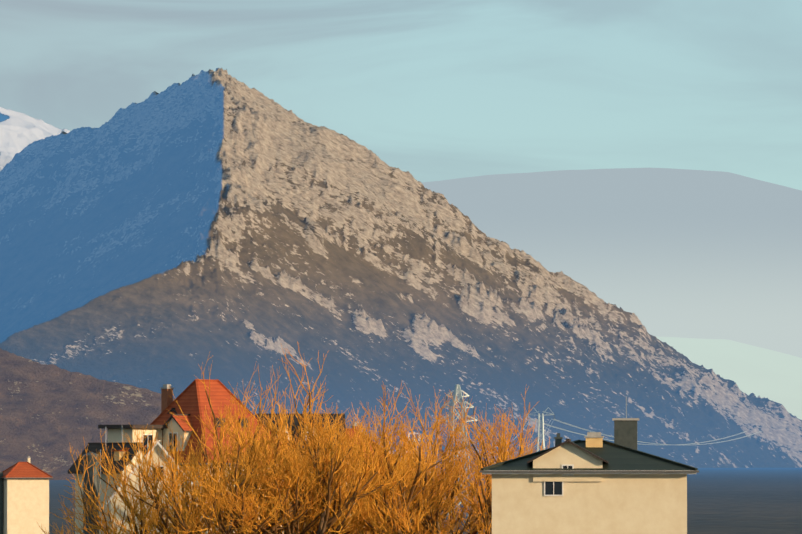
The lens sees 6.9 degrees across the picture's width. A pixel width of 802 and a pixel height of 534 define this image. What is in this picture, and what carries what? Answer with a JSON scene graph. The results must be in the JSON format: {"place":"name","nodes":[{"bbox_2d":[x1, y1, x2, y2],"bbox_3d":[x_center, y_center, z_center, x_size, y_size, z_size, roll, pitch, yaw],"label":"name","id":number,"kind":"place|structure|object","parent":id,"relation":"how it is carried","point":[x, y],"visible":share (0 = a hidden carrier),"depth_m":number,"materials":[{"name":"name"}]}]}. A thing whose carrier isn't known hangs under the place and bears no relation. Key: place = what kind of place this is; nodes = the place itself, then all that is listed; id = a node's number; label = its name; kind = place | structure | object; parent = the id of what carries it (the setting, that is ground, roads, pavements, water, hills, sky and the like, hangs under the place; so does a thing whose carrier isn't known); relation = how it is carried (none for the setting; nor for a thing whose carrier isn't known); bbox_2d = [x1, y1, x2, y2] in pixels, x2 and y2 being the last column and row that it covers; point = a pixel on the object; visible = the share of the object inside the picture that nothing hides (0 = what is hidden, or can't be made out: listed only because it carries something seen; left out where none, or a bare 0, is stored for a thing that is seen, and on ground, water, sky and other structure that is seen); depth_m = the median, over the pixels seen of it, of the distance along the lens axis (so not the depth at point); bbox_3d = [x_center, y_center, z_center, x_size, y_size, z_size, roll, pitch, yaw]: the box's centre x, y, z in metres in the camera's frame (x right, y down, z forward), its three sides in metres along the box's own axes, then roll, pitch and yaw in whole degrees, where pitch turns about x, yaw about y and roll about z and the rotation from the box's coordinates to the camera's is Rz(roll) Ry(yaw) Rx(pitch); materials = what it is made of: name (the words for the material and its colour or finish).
{"place":"outdoors","nodes":[
{"label":"outdoors","id":0,"kind":"place"},
{"bbox_2d":[0,456,52,533],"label":"red roof house","id":1,"kind":"structure","parent":0,"point":[24,497],"depth_m":995.35,"materials":[{"name":"plaster"},{"name":"roof tile"}]},
{"bbox_2d":[0,107,69,170],"bbox_3d":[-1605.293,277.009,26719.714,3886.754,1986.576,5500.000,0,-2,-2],"label":"mountain","id":2,"kind":"structure","parent":0,"point":[19,132],"depth_m":26719.19,"materials":[{"name":"white snow"}]},
{"bbox_2d":[0,348,174,479],"bbox_3d":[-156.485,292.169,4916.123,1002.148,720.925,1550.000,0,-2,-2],"label":"hill","id":3,"kind":"structure","parent":0,"point":[49,413],"depth_m":4764.12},
{"bbox_2d":[0,68,801,467],"bbox_3d":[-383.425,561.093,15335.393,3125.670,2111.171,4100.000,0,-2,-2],"label":"mountain","id":4,"kind":"structure","parent":0,"point":[230,226],"depth_m":15493.67,"materials":[{"name":"grey stone"}]},
{"bbox_2d":[0,0,801,419],"label":"sky","id":5,"kind":"structure","parent":0,"point":[438,90],"materials":[{"name":"blue"}]},
{"bbox_2d":[49,468,801,533],"bbox_3d":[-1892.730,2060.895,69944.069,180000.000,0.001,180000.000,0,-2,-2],"label":"water","id":6,"kind":"structure","parent":0,"point":[744,500],"depth_m":2019.89,"materials":[{"name":"liquid"}]},
{"bbox_2d":[83,449,100,533],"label":"house wall","id":7,"kind":"structure","parent":6,"relation":"on","point":[94,479],"depth_m":438.94,"materials":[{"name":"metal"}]},
{"bbox_2d":[38,429,208,533],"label":"bare tree","id":8,"kind":"object","parent":6,"relation":"on","point":[144,499],"visible":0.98,"depth_m":394.29,"materials":[{"name":"orange plant"}]},
{"bbox_2d":[53,429,194,533],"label":"bare tree","id":9,"kind":"object","parent":6,"relation":"on","point":[111,461],"visible":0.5,"depth_m":413.56,"materials":[{"name":"orange plant"}]},
{"bbox_2d":[114,405,273,533],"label":"bare tree","id":10,"kind":"object","parent":6,"relation":"on","point":[195,461],"visible":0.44,"depth_m":402.73,"materials":[{"name":"orange plant"}]},
{"bbox_2d":[123,420,284,533],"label":"bare tree","id":11,"kind":"object","parent":6,"relation":"on","point":[184,486],"visible":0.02,"depth_m":404.16,"materials":[{"name":"orange plant"}]},
{"bbox_2d":[178,411,244,523],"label":"bare tree","id":12,"kind":"object","parent":6,"relation":"on","point":[205,450],"visible":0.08,"depth_m":438.55,"materials":[{"name":"orange plant"}]},
{"bbox_2d":[163,381,302,533],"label":"bare tree","id":13,"kind":"object","parent":6,"relation":"on","point":[233,468],"visible":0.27,"depth_m":399.30,"materials":[{"name":"orange plant"}]},
{"bbox_2d":[68,379,401,533],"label":"house","id":14,"kind":"structure","parent":6,"relation":"on","point":[192,399],"depth_m":448.05,"materials":[{"name":"red tile"}]},
{"bbox_2d":[148,406,330,533],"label":"bare tree","id":15,"kind":"object","parent":6,"relation":"on","point":[243,524],"visible":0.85,"depth_m":390.01,"materials":[{"name":"orange plant"}]},
{"bbox_2d":[200,352,287,526],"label":"bare tree","id":16,"kind":"object","parent":6,"relation":"on","point":[244,406],"visible":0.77,"depth_m":438.09,"materials":[{"name":"orange plant"}]},
{"bbox_2d":[168,390,354,529],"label":"bare tree","id":17,"kind":"object","parent":6,"relation":"on","point":[214,441],"visible":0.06,"depth_m":433.96,"materials":[{"name":"orange plant"}]},
{"bbox_2d":[185,397,356,533],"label":"bare tree","id":18,"kind":"object","parent":6,"relation":"on","point":[282,444],"visible":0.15,"depth_m":409.90,"materials":[{"name":"orange plant"}]},
{"bbox_2d":[201,404,389,533],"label":"bare tree","id":19,"kind":"object","parent":6,"relation":"on","point":[304,529],"visible":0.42,"depth_m":395.16,"materials":[{"name":"orange plant"}]},
{"bbox_2d":[243,375,353,507],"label":"bare tree","id":20,"kind":"object","parent":6,"relation":"on","point":[307,415],"visible":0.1,"depth_m":444.68,"materials":[{"name":"orange plant"}]},
{"bbox_2d":[176,402,422,533],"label":"bare tree","id":21,"kind":"object","parent":6,"relation":"on","point":[325,524],"visible":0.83,"depth_m":391.80,"materials":[{"name":"orange plant"}]},
{"bbox_2d":[201,420,409,533],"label":"bare tree","id":22,"kind":"object","parent":6,"relation":"on","point":[301,524],"visible":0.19,"depth_m":403.44,"materials":[{"name":"orange plant"}]},
{"bbox_2d":[262,368,361,531],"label":"bare tree","id":23,"kind":"object","parent":6,"relation":"on","point":[283,409],"visible":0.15,"depth_m":440.47,"materials":[{"name":"orange plant"}]},
{"bbox_2d":[274,342,350,463],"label":"bare tree","id":24,"kind":"object","parent":6,"relation":"on","point":[309,399],"visible":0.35,"depth_m":452.53,"materials":[{"name":"orange plant"}]},
{"bbox_2d":[259,408,391,533],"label":"bare tree","id":25,"kind":"object","parent":6,"relation":"on","point":[314,493],"visible":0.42,"depth_m":395.31,"materials":[{"name":"orange plant"}]},
{"bbox_2d":[263,430,450,523],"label":"bare tree","id":26,"kind":"object","parent":6,"relation":"on","point":[360,470],"visible":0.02,"depth_m":434.25,"materials":[{"name":"orange plant"}]},
{"bbox_2d":[258,433,470,533],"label":"bare tree","id":27,"kind":"object","parent":6,"relation":"on","point":[446,529],"visible":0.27,"depth_m":405.74,"materials":[{"name":"orange plant"}]},
{"bbox_2d":[302,402,466,533],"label":"bare tree","id":28,"kind":"object","parent":6,"relation":"on","point":[369,412],"visible":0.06,"depth_m":423.74,"materials":[{"name":"orange plant"}]},
{"bbox_2d":[309,416,490,533],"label":"bare tree","id":29,"kind":"object","parent":6,"relation":"on","point":[474,510],"visible":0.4,"depth_m":404.84,"materials":[{"name":"orange plant"}]},
{"bbox_2d":[332,381,475,533],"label":"bare tree","id":30,"kind":"object","parent":6,"relation":"on","point":[391,517],"visible":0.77,"depth_m":395.28,"materials":[{"name":"orange plant"}]},
{"bbox_2d":[317,383,497,533],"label":"bare tree","id":31,"kind":"object","parent":6,"relation":"on","point":[459,462],"visible":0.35,"depth_m":428.31,"materials":[{"name":"orange plant"}]},
{"bbox_2d":[361,386,534,533],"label":"bare tree","id":32,"kind":"object","parent":6,"relation":"on","point":[444,429],"visible":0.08,"depth_m":417.62,"materials":[{"name":"orange plant"}]},
{"bbox_2d":[361,402,549,533],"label":"bare tree","id":33,"kind":"object","parent":6,"relation":"on","point":[462,499],"visible":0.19,"depth_m":408.34,"materials":[{"name":"orange plant"}]},
{"bbox_2d":[437,384,477,515],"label":"pylon","id":34,"kind":"object","parent":6,"relation":"on","point":[459,391],"visible":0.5,"depth_m":1500.11,"materials":[{"name":"silver metal"}]},
{"bbox_2d":[441,416,761,452],"bbox_3d":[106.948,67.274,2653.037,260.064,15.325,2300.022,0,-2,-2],"label":"power lines","id":35,"kind":"object","parent":34,"relation":"attached to","point":[613,436],"visible":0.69,"depth_m":2816.22,"materials":[{"name":"silver metal"}]},
{"bbox_2d":[435,388,547,533],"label":"bare tree","id":36,"kind":"object","parent":6,"relation":"on","point":[486,527],"visible":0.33,"depth_m":404.21,"materials":[{"name":"orange plant"}]},
{"bbox_2d":[527,407,553,451],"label":"pylon","id":37,"kind":"object","parent":6,"relation":"on","point":[540,424],"visible":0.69,"depth_m":2600.83,"materials":[{"name":"silver metal"}]},
{"bbox_2d":[479,397,698,533],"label":"green roof house","id":38,"kind":"structure","parent":0,"point":[594,483],"depth_m":356.10,"materials":[{"name":"white paint"}]},
{"bbox_2d":[422,168,801,357],"bbox_3d":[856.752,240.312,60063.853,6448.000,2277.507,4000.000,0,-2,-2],"label":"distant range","id":39,"kind":"structure","parent":0,"point":[680,253],"depth_m":59208.60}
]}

